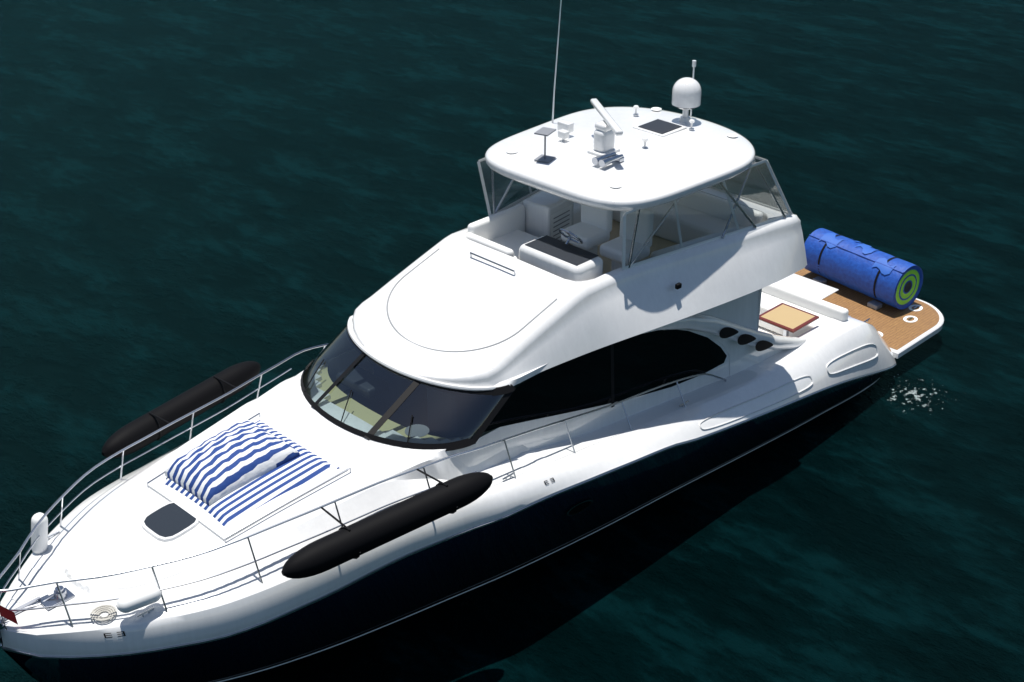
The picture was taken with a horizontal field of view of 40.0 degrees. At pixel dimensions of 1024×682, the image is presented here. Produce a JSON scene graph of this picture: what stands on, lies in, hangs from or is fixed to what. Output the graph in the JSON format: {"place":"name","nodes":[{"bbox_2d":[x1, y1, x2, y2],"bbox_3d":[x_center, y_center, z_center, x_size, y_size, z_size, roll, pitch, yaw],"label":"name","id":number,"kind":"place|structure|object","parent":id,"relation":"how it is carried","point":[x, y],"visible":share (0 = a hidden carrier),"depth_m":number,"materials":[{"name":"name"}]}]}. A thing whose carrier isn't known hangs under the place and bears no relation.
{"place":"outdoors","nodes":[
{"label":"outdoors","id":0,"kind":"place"},
{"bbox_2d":[22,595,53,608],"bbox_3d":[-5.598,3.087,16.530,0.029,0.083,0.447,37,45,48],"label":"anchor chain","id":1,"kind":"object","parent":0,"point":[52,596],"visible":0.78,"depth_m":16.54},
{"bbox_2d":[317,359,446,438],"bbox_3d":[-1.992,0.990,19.631,3.220,0.001,1.140,25,37,38],"label":"dash","id":2,"kind":"object","parent":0,"point":[339,397],"visible":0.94,"depth_m":19.71,"materials":[{"name":"grey"}]},
{"bbox_2d":[405,424,428,436],"bbox_3d":[-1.295,1.223,19.184,0.340,0.016,0.340,25,37,38],"label":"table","id":3,"kind":"object","parent":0,"point":[419,430],"visible":0.94,"depth_m":19.18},
{"bbox_2d":[0,0,1023,681],"bbox_3d":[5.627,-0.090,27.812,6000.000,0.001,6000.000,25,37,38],"label":"yacht","id":4,"kind":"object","parent":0,"point":[194,192],"depth_m":31.67,"materials":[{"name":"plastic"}]},
{"bbox_2d":[4,370,887,681],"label":"hull","id":5,"kind":"object","parent":4,"relation":"in","point":[432,576],"visible":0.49,"depth_m":18.91,"materials":[{"name":"paint"}]},
{"bbox_2d":[0,315,895,655],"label":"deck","id":6,"kind":"structure","parent":5,"relation":"on","point":[230,601],"depth_m":18.22,"materials":[{"name":"plastic"}]},
{"bbox_2d":[0,596,40,619],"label":"anchor","id":7,"kind":"object","parent":6,"relation":"on","point":[29,602],"visible":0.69,"depth_m":16.49,"materials":[{"name":"silver metal"}]},
{"bbox_2d":[0,594,48,637],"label":"anchor","id":8,"kind":"object","parent":6,"relation":"on","point":[2,626],"visible":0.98,"depth_m":16.32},
{"bbox_2d":[12,568,52,602],"bbox_3d":[-5.839,2.930,16.928,0.607,0.049,0.500,25,37,38],"label":"non-skid bow","id":9,"kind":"object","parent":6,"relation":"on","point":[31,576],"visible":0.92,"depth_m":16.92,"materials":[{"name":"white"}]},
{"bbox_2d":[31,512,47,553],"bbox_3d":[-5.869,2.391,17.469,0.197,0.561,0.264,25,37,38],"label":"white fender","id":10,"kind":"object","parent":6,"relation":"on","point":[40,545],"visible":0.97,"depth_m":17.39,"materials":[{"name":"white plastic"}]},
{"bbox_2d":[39,586,74,609],"bbox_3d":[-5.382,3.000,16.614,0.220,0.150,0.360,25,37,38],"label":"windlass","id":11,"kind":"object","parent":6,"relation":"on","point":[67,595],"visible":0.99,"depth_m":16.59,"materials":[{"name":"silver metal"}]},
{"bbox_2d":[40,605,92,625],"bbox_3d":[-5.192,3.194,16.442,0.337,0.043,0.615,76,78,61],"label":"non-skid bow","id":12,"kind":"object","parent":6,"relation":"on","point":[79,614],"visible":0.93,"depth_m":16.39,"materials":[{"name":"white"}]},
{"bbox_2d":[90,605,116,620],"bbox_3d":[-4.762,3.178,16.416,0.297,0.045,0.286,5,28,9],"label":"coiled line","id":13,"kind":"object","parent":6,"relation":"on","point":[102,608],"visible":1,"depth_m":16.42,"materials":[{"name":"white fabric"}]},
{"bbox_2d":[104,631,125,637],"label":"bow registration letters","id":14,"kind":"object","parent":6,"relation":"attached to","point":[110,635],"visible":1,"depth_m":16.29,"materials":[{"name":"black paint"}]},
{"bbox_2d":[71,511,183,587],"bbox_3d":[-4.818,2.599,17.242,1.759,0.098,0.850,25,37,38],"label":"deck panel","id":15,"kind":"object","parent":6,"relation":"on","point":[106,542],"visible":0.96,"depth_m":17.24,"materials":[{"name":"white"}]},
{"bbox_2d":[116,586,161,612],"bbox_3d":[-4.324,2.996,16.320,0.530,0.200,0.197,-18,33,-30],"label":"white fender","id":16,"kind":"object","parent":6,"relation":"on","point":[138,599],"visible":1,"depth_m":16.24,"materials":[{"name":"white plastic"}]},
{"bbox_2d":[137,607,153,616],"bbox_3d":[-4.278,3.184,16.433,0.024,0.067,0.220,25,37,38],"label":"deck cleat","id":17,"kind":"object","parent":6,"relation":"on","point":[148,611],"visible":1,"depth_m":16.42,"materials":[{"name":"silver metal"}]},
{"bbox_2d":[141,502,198,541],"bbox_3d":[-4.288,2.258,17.669,0.680,0.101,0.620,25,37,38],"label":"hatch frame","id":18,"kind":"object","parent":6,"relation":"on","point":[170,538],"visible":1,"depth_m":17.48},
{"bbox_2d":[144,503,195,536],"bbox_3d":[-4.288,2.245,17.662,0.600,0.064,0.540,25,37,38],"label":"hatch glass","id":19,"kind":"object","parent":18,"relation":"in","point":[171,519],"visible":1,"depth_m":17.65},
{"bbox_2d":[102,361,260,457],"bbox_3d":[-4.631,0.939,19.928,0.384,0.421,2.934,19,33,31],"label":"black fender","id":20,"kind":"object","parent":6,"relation":"on","point":[208,390],"visible":0.92,"depth_m":19.69,"materials":[{"name":"black"}]},
{"bbox_2d":[148,412,169,440],"bbox_3d":[-4.884,1.205,19.398,0.721,0.483,0.027,25,37,38],"label":"fender rope","id":21,"kind":"object","parent":20,"relation":"attached to","point":[154,416],"visible":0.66,"depth_m":19.34,"materials":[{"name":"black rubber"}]},
{"bbox_2d":[213,376,235,402],"bbox_3d":[-4.161,0.738,20.250,0.750,0.465,0.027,25,37,38],"label":"fender rope","id":22,"kind":"object","parent":20,"relation":"attached to","point":[220,382],"visible":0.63,"depth_m":20.19,"materials":[{"name":"black fabric"}]},
{"bbox_2d":[149,416,347,540],"bbox_3d":[-3.466,1.747,18.340,1.860,0.282,1.900,25,37,38],"label":"sunpad base","id":23,"kind":"object","parent":6,"relation":"on","point":[206,519],"visible":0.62,"depth_m":17.91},
{"bbox_2d":[147,413,260,486],"bbox_3d":[-4.121,1.454,18.917,0.022,0.277,1.924,22,35,35],"label":"sunpad rail","id":24,"kind":"object","parent":23,"relation":"attached to","point":[164,471],"visible":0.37,"depth_m":18.44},
{"bbox_2d":[157,420,339,527],"bbox_3d":[-3.466,1.730,18.331,1.720,0.298,1.740,25,37,38],"label":"sunpad","id":25,"kind":"object","parent":23,"relation":"on","point":[236,505],"visible":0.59,"depth_m":17.97,"materials":[{"name":"multicoloured fabric"}]},
{"bbox_2d":[164,419,299,505],"bbox_3d":[-3.679,1.507,18.355,1.160,0.420,1.380,25,37,38],"label":"backrest cushion","id":26,"kind":"object","parent":25,"relation":"on","point":[218,466],"visible":1,"depth_m":18.13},
{"bbox_2d":[224,467,350,542],"bbox_3d":[-2.811,2.062,17.777,0.022,0.277,1.924,28,39,41],"label":"grab rail","id":27,"kind":"object","parent":23,"relation":"attached to","point":[286,503],"visible":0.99,"depth_m":17.72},
{"bbox_2d":[0,343,725,627],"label":"bow rail","id":28,"kind":"object","parent":6,"relation":"on","point":[3,589],"visible":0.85,"depth_m":17.75,"materials":[{"name":"silver metal"}]},
{"bbox_2d":[281,472,492,578],"bbox_3d":[-1.493,2.260,17.444,3.045,0.509,0.384,-19,33,-31],"label":"black fender","id":29,"kind":"object","parent":6,"relation":"on","point":[363,536],"visible":1,"depth_m":17.24,"materials":[{"name":"black"}]},
{"bbox_2d":[321,507,360,558],"bbox_3d":[-2.095,2.378,17.224,0.737,0.504,0.027,25,37,38],"label":"fender rope","id":30,"kind":"object","parent":29,"relation":"attached to","point":[338,521],"visible":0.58,"depth_m":17.14,"materials":[{"name":"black fabric"}]},
{"bbox_2d":[417,469,457,513],"bbox_3d":[-0.954,1.939,17.944,0.762,0.433,0.027,25,37,38],"label":"fender rope","id":31,"kind":"object","parent":29,"relation":"attached to","point":[437,480],"visible":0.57,"depth_m":17.84,"materials":[{"name":"black fabric"}]},
{"bbox_2d":[343,371,542,437],"bbox_3d":[0.213,0.413,21.858,3.220,0.001,7.420,25,37,38],"label":"cabin interior","id":32,"kind":"object","parent":6,"relation":"on","point":[419,412],"visible":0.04,"depth_m":20.74,"materials":[{"name":"grey"}]},
{"bbox_2d":[373,364,425,411],"bbox_3d":[-1.661,0.522,20.763,0.620,0.850,0.550,25,37,38],"label":"helm seat","id":33,"kind":"object","parent":32,"relation":"on","point":[398,386],"visible":0.41,"depth_m":20.61,"materials":[{"name":"blue"}]},
{"bbox_2d":[427,388,480,437],"bbox_3d":[-0.828,0.909,20.038,0.620,0.850,0.550,25,37,38],"label":"pane","id":34,"kind":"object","parent":32,"relation":"on","point":[450,415],"visible":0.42,"depth_m":19.85,"materials":[{"name":"blue"}]},
{"bbox_2d":[485,463,524,486],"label":"non skid walk","id":35,"kind":"structure","parent":6,"relation":"on","point":[498,473],"depth_m":19.11,"materials":[{"name":"white"}]},
{"bbox_2d":[303,290,758,466],"bbox_3d":[0.220,0.291,21.801,3.406,2.090,7.500,25,37,38],"label":"cabin","id":36,"kind":"object","parent":6,"relation":"on","point":[743,310],"visible":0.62,"depth_m":20.81,"materials":[{"name":"white plastic"}]},
{"bbox_2d":[336,365,388,398],"bbox_3d":[-2.152,0.589,20.234,0.750,0.160,0.400,25,37,38],"label":"helm pod","id":37,"kind":"object","parent":36,"relation":"attached to","point":[362,382],"visible":0.92,"depth_m":20.10,"materials":[{"name":"grey"}]},
{"bbox_2d":[300,325,515,450],"bbox_3d":[-1.767,0.606,19.684,3.359,0.588,1.854,25,37,38],"label":"windshield frame","id":38,"kind":"object","parent":36,"relation":"attached to","point":[506,391],"visible":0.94,"depth_m":19.05,"materials":[{"name":"black metal"}]},
{"bbox_2d":[304,359,323,391],"bbox_3d":[-2.832,0.495,20.132,0.017,0.245,0.595,11,30,20],"label":"wiper","id":39,"kind":"object","parent":38,"relation":"attached to","point":[314,374],"visible":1,"depth_m":20.12,"materials":[{"name":"black rubber"}]},
{"bbox_2d":[340,390,351,424],"bbox_3d":[-2.284,0.909,19.356,0.017,0.245,0.552,6,29,10],"label":"wiper","id":40,"kind":"object","parent":38,"relation":"attached to","point":[345,406],"visible":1,"depth_m":19.35,"materials":[{"name":"black metal"}]},
{"bbox_2d":[347,315,495,390],"bbox_3d":[-1.516,0.238,19.776,3.046,0.066,0.670,25,37,38],"label":"windshield visor","id":41,"kind":"object","parent":36,"relation":"on","point":[360,346],"visible":0.98,"depth_m":19.32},
{"bbox_2d":[351,187,806,385],"bbox_3d":[0.710,-1.144,21.598,4.557,0.912,6.905,25,37,38],"label":"flybridge superstructure","id":42,"kind":"object","parent":36,"relation":"on","point":[450,294],"visible":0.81,"depth_m":20.34,"materials":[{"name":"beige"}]},
{"bbox_2d":[386,248,556,351],"bbox_3d":[-0.819,-0.482,20.193,2.463,0.556,1.665,25,37,38],"label":"trim groove","id":43,"kind":"object","parent":42,"relation":"on","point":[453,351],"visible":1,"depth_m":19.74,"materials":[{"name":"grey"}]},
{"bbox_2d":[465,232,513,256],"bbox_3d":[-0.348,-1.296,21.430,1.000,0.500,0.140,25,37,38],"label":"lounge back","id":44,"kind":"object","parent":42,"relation":"on","point":[489,243],"visible":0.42,"depth_m":21.26,"materials":[{"name":"white plastic"}]},
{"bbox_2d":[470,252,515,275],"bbox_3d":[-0.287,-1.135,20.714,0.944,0.097,0.047,25,37,38],"label":"grab rail","id":45,"kind":"object","parent":42,"relation":"on","point":[471,253],"visible":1,"depth_m":20.67,"materials":[{"name":"silver metal"}]},
{"bbox_2d":[467,204,524,239],"bbox_3d":[-0.241,-1.720,22.118,0.150,0.600,1.200,25,37,38],"label":"lounge side","id":46,"kind":"object","parent":42,"relation":"on","point":[499,224],"visible":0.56,"depth_m":22.02,"materials":[{"name":"white plastic"}]},
{"bbox_2d":[490,229,538,258],"bbox_3d":[-0.040,-1.294,21.914,0.850,0.440,1.150,25,37,38],"label":"flybridge lounge seat","id":47,"kind":"object","parent":42,"relation":"on","point":[515,240],"visible":0.24,"depth_m":22.00,"materials":[{"name":"white leather"}]},
{"bbox_2d":[523,191,573,243],"bbox_3d":[0.582,-1.929,22.678,0.618,0.840,0.749,25,37,38],"label":"cabinet","id":48,"kind":"object","parent":42,"relation":"on","point":[541,207],"visible":0.34,"depth_m":22.36,"materials":[{"name":"white plastic"}]},
{"bbox_2d":[551,205,571,241],"bbox_3d":[0.789,-1.822,22.520,0.070,0.600,0.560,25,37,38],"label":"wet bar door","id":49,"kind":"structure","parent":48,"relation":"attached to","point":[558,213],"depth_m":22.47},
{"bbox_2d":[553,210,569,240],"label":"vent slots","id":50,"kind":"object","parent":49,"relation":"attached to","point":[560,223],"visible":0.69,"depth_m":22.48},
{"bbox_2d":[519,236,602,280],"bbox_3d":[0.717,-0.960,20.864,1.250,0.840,0.600,25,37,38],"label":"helm console","id":51,"kind":"object","parent":42,"relation":"on","point":[586,270],"visible":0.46,"depth_m":20.43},
{"bbox_2d":[525,235,598,264],"bbox_3d":[0.728,-1.337,20.667,1.050,0.001,0.480,25,37,38],"label":"dashboard","id":52,"kind":"object","parent":51,"relation":"attached to","point":[562,250],"visible":1,"depth_m":20.65},
{"bbox_2d":[559,228,582,244],"bbox_3d":[0.865,-1.540,20.676,0.408,0.300,0.300,25,37,38],"label":"steering wheel","id":53,"kind":"object","parent":51,"relation":"attached to","point":[578,239],"visible":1,"depth_m":20.65,"materials":[{"name":"silver metal"}]},
{"bbox_2d":[573,202,580,224],"bbox_3d":[1.036,-2.171,23.555,0.550,0.440,1.000,18,33,30],"label":"seat back","id":54,"kind":"object","parent":42,"relation":"on","point":[577,214],"visible":0.12,"depth_m":23.14,"materials":[{"name":"white plastic"}]},
{"bbox_2d":[561,222,609,249],"bbox_3d":[1.134,-1.633,21.742,0.600,0.200,0.550,25,37,38],"label":"helm seat","id":55,"kind":"object","parent":42,"relation":"on","point":[590,236],"visible":0.9,"depth_m":21.59,"materials":[{"name":"white leather"}]},
{"bbox_2d":[581,204,612,231],"bbox_3d":[1.309,-2.026,21.735,0.600,0.620,0.140,25,37,38],"label":"seat backrest","id":56,"kind":"object","parent":55,"relation":"attached to","point":[598,218],"visible":0.52,"depth_m":21.68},
{"bbox_2d":[571,220,677,273],"bbox_3d":[1.460,-1.299,22.377,3.479,0.001,3.970,25,37,38],"label":"flybridge sole","id":57,"kind":"object","parent":42,"relation":"attached to","point":[658,243],"visible":0.01,"depth_m":22.88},
{"bbox_2d":[572,244,597,254],"bbox_3d":[1.134,-1.325,21.907,0.300,0.500,0.300,25,37,38],"label":"panel","id":58,"kind":"object","parent":57,"relation":"on","point":[594,250],"visible":0.07,"depth_m":21.77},
{"bbox_2d":[611,260,625,270],"bbox_3d":[1.703,-1.060,21.412,0.300,0.500,0.300,25,37,38],"label":"seat base","id":59,"kind":"object","parent":57,"relation":"on","point":[615,265],"visible":0.08,"depth_m":21.28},
{"bbox_2d":[600,236,649,264],"bbox_3d":[1.703,-1.369,21.247,0.600,0.200,0.550,25,37,38],"label":"helm seat","id":60,"kind":"object","parent":42,"relation":"on","point":[611,249],"visible":0.76,"depth_m":21.12,"materials":[{"name":"white leather"}]},
{"bbox_2d":[620,208,653,246],"bbox_3d":[1.879,-1.761,21.239,0.600,0.620,0.140,25,37,38],"label":"seat backrest","id":61,"kind":"object","parent":60,"relation":"attached to","point":[644,231],"visible":0.6,"depth_m":21.13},
{"bbox_2d":[477,156,792,269],"bbox_3d":[1.782,-2.455,22.130,3.958,1.005,3.608,25,37,38],"label":"flybridge window frame","id":62,"kind":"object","parent":42,"relation":"on","point":[682,248],"depth_m":21.62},
{"bbox_2d":[485,107,754,210],"bbox_3d":[1.766,-2.954,21.845,3.481,0.247,3.892,25,37,38],"label":"hardtop","id":63,"kind":"object","parent":62,"relation":"on","point":[660,170],"visible":0.91,"depth_m":21.22,"materials":[{"name":"white plastic"}]},
{"bbox_2d":[587,120,619,155],"bbox_3d":[1.400,-3.087,21.353,0.320,0.490,0.420,25,37,38],"label":"radar pedestal","id":64,"kind":"object","parent":63,"relation":"on","point":[604,139],"visible":0.85,"depth_m":21.27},
{"bbox_2d":[590,98,622,135],"bbox_3d":[1.427,-3.400,21.314,0.120,0.085,1.550,-5,29,-10],"label":"radar antenna","id":65,"kind":"object","parent":64,"relation":"on","point":[612,124],"visible":1,"depth_m":21.19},
{"bbox_2d":[592,152,623,166],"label":"horns","id":66,"kind":"object","parent":63,"relation":"on","point":[604,160],"visible":1,"depth_m":20.90},
{"bbox_2d":[633,105,638,116],"bbox_3d":[2.024,-3.754,22.974,0.100,0.202,0.100,25,37,38],"label":"mushroom","id":67,"kind":"object","parent":63,"relation":"on","point":[635,107],"visible":1,"depth_m":22.96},
{"bbox_2d":[642,138,647,148],"bbox_3d":[2.042,-3.025,21.608,0.100,0.202,0.100,25,37,38],"label":"mushroom","id":68,"kind":"object","parent":63,"relation":"on","point":[644,140],"visible":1,"depth_m":21.58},
{"bbox_2d":[633,118,686,136],"bbox_3d":[2.361,-3.409,22.447,0.620,0.020,0.620,25,37,38],"label":"hatch frame","id":69,"kind":"object","parent":63,"relation":"on","point":[664,134],"visible":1,"depth_m":22.33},
{"bbox_2d":[638,119,681,133],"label":"hatch trim","id":70,"kind":"structure","parent":69,"relation":"in","point":[659,126],"depth_m":22.42,"materials":[{"name":"grey"}]},
{"bbox_2d":[491,159,785,267],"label":"hardtop supports","id":71,"kind":"object","parent":42,"relation":"on","point":[630,263],"visible":0.52,"depth_m":21.49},
{"bbox_2d":[534,127,555,162],"bbox_3d":[0.497,-2.930,21.125,0.240,0.470,0.300,14,31,24],"label":"antenna stand","id":72,"kind":"object","parent":71,"relation":"on","point":[544,132],"visible":1,"depth_m":21.11,"materials":[{"name":"grey plastic"}]},
{"bbox_2d":[552,0,561,122],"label":"antenna","id":73,"kind":"object","parent":71,"relation":"attached to","point":[556,66],"visible":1,"depth_m":22.44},
{"bbox_2d":[557,119,573,140],"bbox_3d":[0.807,-3.282,22.027,0.264,0.240,0.463,8,29,15],"label":"loudhailer horn","id":74,"kind":"object","parent":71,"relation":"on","point":[565,128],"visible":1,"depth_m":22.01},
{"bbox_2d":[689,119,694,130],"bbox_3d":[2.856,-3.427,22.361,0.100,0.202,0.100,25,37,38],"label":"mushroom","id":75,"kind":"object","parent":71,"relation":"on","point":[691,121],"visible":1,"depth_m":22.34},
{"bbox_2d":[690,60,695,115],"bbox_3d":[2.929,-4.098,22.813,0.067,0.920,0.070,25,37,38],"label":"anchor light mast","id":76,"kind":"object","parent":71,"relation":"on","point":[693,63],"visible":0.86,"depth_m":22.65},
{"bbox_2d":[612,202,744,243],"bbox_3d":[2.565,-2.016,23.265,3.100,0.440,0.620,25,37,38],"label":"bench seat","id":77,"kind":"object","parent":42,"relation":"on","point":[694,223],"visible":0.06,"depth_m":22.80,"materials":[{"name":"white leather"}]},
{"bbox_2d":[671,191,762,226],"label":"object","id":78,"kind":"object","parent":77,"relation":"on","point":[709,204],"visible":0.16,"depth_m":22.70,"materials":[{"name":"white leather"}]},
{"bbox_2d":[650,234,708,257],"bbox_3d":[2.796,-1.254,21.838,1.300,0.440,0.560,-18,33,-30],"label":"bench seat","id":79,"kind":"object","parent":42,"relation":"on","point":[661,251],"visible":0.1,"depth_m":21.60,"materials":[{"name":"white leather"}]},
{"bbox_2d":[673,227,736,250],"bbox_3d":[2.974,-1.383,21.570,1.300,0.500,0.130,-18,33,-30],"label":"bench back","id":80,"kind":"object","parent":42,"relation":"on","point":[697,240],"visible":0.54,"depth_m":21.39,"materials":[{"name":"white leather"}]},
{"bbox_2d":[484,330,726,431],"bbox_3d":[1.542,0.574,20.793,0.089,1.480,5.440,25,37,38],"label":"salon window","id":81,"kind":"structure","parent":36,"relation":"attached to","point":[646,361],"depth_m":20.69,"materials":[{"name":"black glass"}]},
{"bbox_2d":[611,344,614,407],"bbox_3d":[1.477,0.459,20.668,0.070,1.160,0.070,25,37,38],"label":"window divider","id":82,"kind":"object","parent":81,"relation":"attached to","point":[612,373],"visible":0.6,"depth_m":20.69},
{"bbox_2d":[757,289,761,329],"bbox_3d":[2.853,-0.768,24.262,3.400,2.540,0.001,25,37,38],"label":"cabin aft bulkhead","id":83,"kind":"object","parent":36,"relation":"attached to","point":[759,297],"depth_m":23.02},
{"bbox_2d":[531,370,756,464],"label":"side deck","id":84,"kind":"structure","parent":6,"relation":"on","point":[557,452],"depth_m":21.30,"materials":[{"name":"white"}]},
{"bbox_2d":[642,314,806,349],"bbox_3d":[3.391,-0.040,22.546,0.326,2.027,4.824,25,37,38],"label":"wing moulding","id":85,"kind":"object","parent":6,"relation":"on","point":[710,324],"visible":0.73,"depth_m":22.36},
{"bbox_2d":[697,313,782,375],"bbox_3d":[3.380,-0.073,22.610,4.804,2.070,0.165,-24,37,-38],"label":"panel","id":86,"kind":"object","parent":85,"relation":"attached to","point":[742,357],"depth_m":23.11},
{"bbox_2d":[719,327,737,337],"bbox_3d":[3.445,-0.151,22.322,0.014,0.232,0.513,25,37,38],"label":"air vent","id":87,"kind":"object","parent":86,"relation":"attached to","point":[726,332],"visible":1,"depth_m":22.30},
{"bbox_2d":[738,334,755,344],"bbox_3d":[3.802,-0.045,22.760,0.014,0.232,0.513,25,37,38],"label":"air vent","id":88,"kind":"object","parent":86,"relation":"attached to","point":[743,339],"visible":1,"depth_m":22.74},
{"bbox_2d":[755,340,772,350],"bbox_3d":[4.165,0.058,23.204,0.014,0.232,0.513,25,37,38],"label":"air vent","id":89,"kind":"object","parent":86,"relation":"attached to","point":[762,345],"visible":1,"depth_m":23.18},
{"bbox_2d":[758,326,782,335],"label":"step","id":90,"kind":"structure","parent":6,"relation":"on","point":[760,328],"depth_m":25.81,"materials":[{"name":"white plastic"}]},
{"bbox_2d":[759,303,818,332],"bbox_3d":[4.866,-0.413,24.828,0.800,0.045,0.800,25,37,38],"label":"table","id":91,"kind":"object","parent":90,"relation":"on","point":[804,324],"visible":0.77,"depth_m":24.66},
{"bbox_2d":[761,304,814,328],"bbox_3d":[4.866,-0.434,24.817,0.680,0.001,0.680,25,37,38],"label":"table top","id":92,"kind":"object","parent":91,"relation":"in","point":[788,316],"visible":1,"depth_m":24.81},
{"bbox_2d":[759,292,830,336],"bbox_3d":[4.489,-0.659,26.201,3.500,0.440,0.550,25,37,38],"label":"transom bench seat","id":93,"kind":"object","parent":90,"relation":"on","point":[768,301],"visible":0.22,"depth_m":25.68,"materials":[{"name":"white plastic"}]},
{"bbox_2d":[699,344,877,429],"bbox_3d":[4.741,0.771,23.452,0.165,0.859,5.324,24,37,38],"label":"topside bead","id":94,"kind":"object","parent":6,"relation":"on","point":[783,385],"visible":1,"depth_m":23.15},
{"bbox_2d":[762,283,848,321],"bbox_3d":[4.700,-0.918,26.305,3.600,0.500,0.180,25,37,38],"label":"transom","id":95,"kind":"object","parent":6,"relation":"on","point":[809,302],"visible":0.22,"depth_m":25.56,"materials":[{"name":"white plastic"}]},
{"bbox_2d":[775,274,838,299],"bbox_3d":[5.383,-1.103,26.668,1.500,0.020,0.620,25,37,38],"label":"transom hatch","id":96,"kind":"object","parent":6,"relation":"on","point":[813,288],"visible":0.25,"depth_m":26.50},
{"bbox_3d":[-5.863,3.169,16.167,0.032,0.422,0.064,25,37,38],"label":"flag staff","id":97,"kind":"object","parent":6,"relation":"on","visible":0},
{"bbox_2d":[0,605,17,624],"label":"bow flag","id":98,"kind":"object","parent":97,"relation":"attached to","point":[6,613],"visible":1,"depth_m":16.07,"materials":[{"name":"red fabric"}]},
{"bbox_2d":[2,364,895,658],"bbox_3d":[1.082,2.223,20.904,16.732,1.854,1.642,-21,34,-33],"label":"rub rail","id":99,"kind":"object","parent":5,"relation":"on","point":[416,550],"visible":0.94,"depth_m":18.09,"materials":[{"name":"silver metal"}]},
{"bbox_2d":[218,381,875,681],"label":"hull stripe","id":100,"kind":"object","parent":5,"relation":"on","point":[533,561],"visible":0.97,"depth_m":20.16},
{"bbox_2d":[567,500,592,515],"bbox_3d":[0.975,2.392,20.168,0.076,0.239,0.540,25,37,38],"label":"porthole","id":101,"kind":"object","parent":5,"relation":"attached to","point":[578,504],"visible":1,"depth_m":20.13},
{"bbox_2d":[890,298,943,358],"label":"swim platform","id":102,"kind":"structure","parent":5,"relation":"attached to","point":[918,340],"depth_m":26.75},
{"bbox_2d":[794,268,938,349],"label":"swim platform deck","id":103,"kind":"structure","parent":102,"relation":"on","point":[892,326],"depth_m":27.54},
{"bbox_2d":[812,276,826,283],"bbox_3d":[6.292,-1.226,28.771,0.200,0.100,0.240,-21,34,-34],"label":"support chock","id":104,"kind":"object","parent":103,"relation":"on","point":[819,279],"visible":0.73,"depth_m":28.72,"materials":[{"name":"grey plastic"}]},
{"bbox_2d":[804,228,922,309],"bbox_3d":[7.011,-1.470,28.280,0.923,0.920,2.334,-21,34,-34],"label":"rolled mat","id":105,"kind":"object","parent":103,"relation":"on","point":[893,288],"visible":0.92,"depth_m":27.81,"materials":[{"name":"blue"}]},
{"bbox_2d":[818,235,844,272],"bbox_3d":[6.572,-1.804,28.720,0.923,0.756,0.044,-21,34,-34],"label":"strap","id":106,"kind":"object","parent":105,"relation":"attached to","point":[822,251],"visible":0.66,"depth_m":28.44,"materials":[{"name":"black fabric"}]},
{"bbox_2d":[809,234,903,272],"bbox_3d":[6.820,-1.742,27.959,0.031,0.036,2.334,-21,34,-34],"label":"mat flap","id":107,"kind":"object","parent":105,"relation":"on","point":[855,253],"visible":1,"depth_m":27.95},
{"bbox_2d":[821,233,895,274],"bbox_3d":[7.057,-1.759,28.121,0.776,0.290,1.832,-19,34,-32],"label":"mat print","id":108,"kind":"object","parent":105,"relation":"on","point":[867,249],"visible":0.96,"depth_m":27.94,"materials":[{"name":"blue"}]},
{"bbox_2d":[873,257,897,297],"bbox_3d":[7.453,-1.291,27.760,0.923,0.756,0.044,-21,34,-34],"label":"strap","id":109,"kind":"object","parent":105,"relation":"attached to","point":[876,277],"visible":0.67,"depth_m":27.53,"materials":[{"name":"black fabric"}]},
{"bbox_2d":[867,300,882,309],"bbox_3d":[7.173,-0.713,27.811,0.200,0.100,0.240,-21,34,-34],"label":"support chock","id":110,"kind":"object","parent":103,"relation":"on","point":[874,304],"visible":1,"depth_m":27.75,"materials":[{"name":"grey plastic"}]},
{"bbox_2d":[903,316,917,321],"bbox_3d":[7.750,-0.427,27.360,0.260,0.001,0.320,25,37,38],"label":"deck fitting","id":111,"kind":"object","parent":103,"relation":"on","point":[906,317],"visible":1,"depth_m":27.38,"materials":[{"name":"white plastic"}]},
{"bbox_2d":[908,305,922,310],"bbox_3d":[7.973,-0.655,27.786,0.260,0.001,0.320,25,37,38],"label":"deck fitting","id":112,"kind":"object","parent":103,"relation":"on","point":[911,306],"visible":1,"depth_m":27.80,"materials":[{"name":"white plastic"}]},
{"bbox_2d":[672,77,700,122],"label":"satellite dome","id":113,"kind":"structure","parent":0,"point":[686,94],"depth_m":22.42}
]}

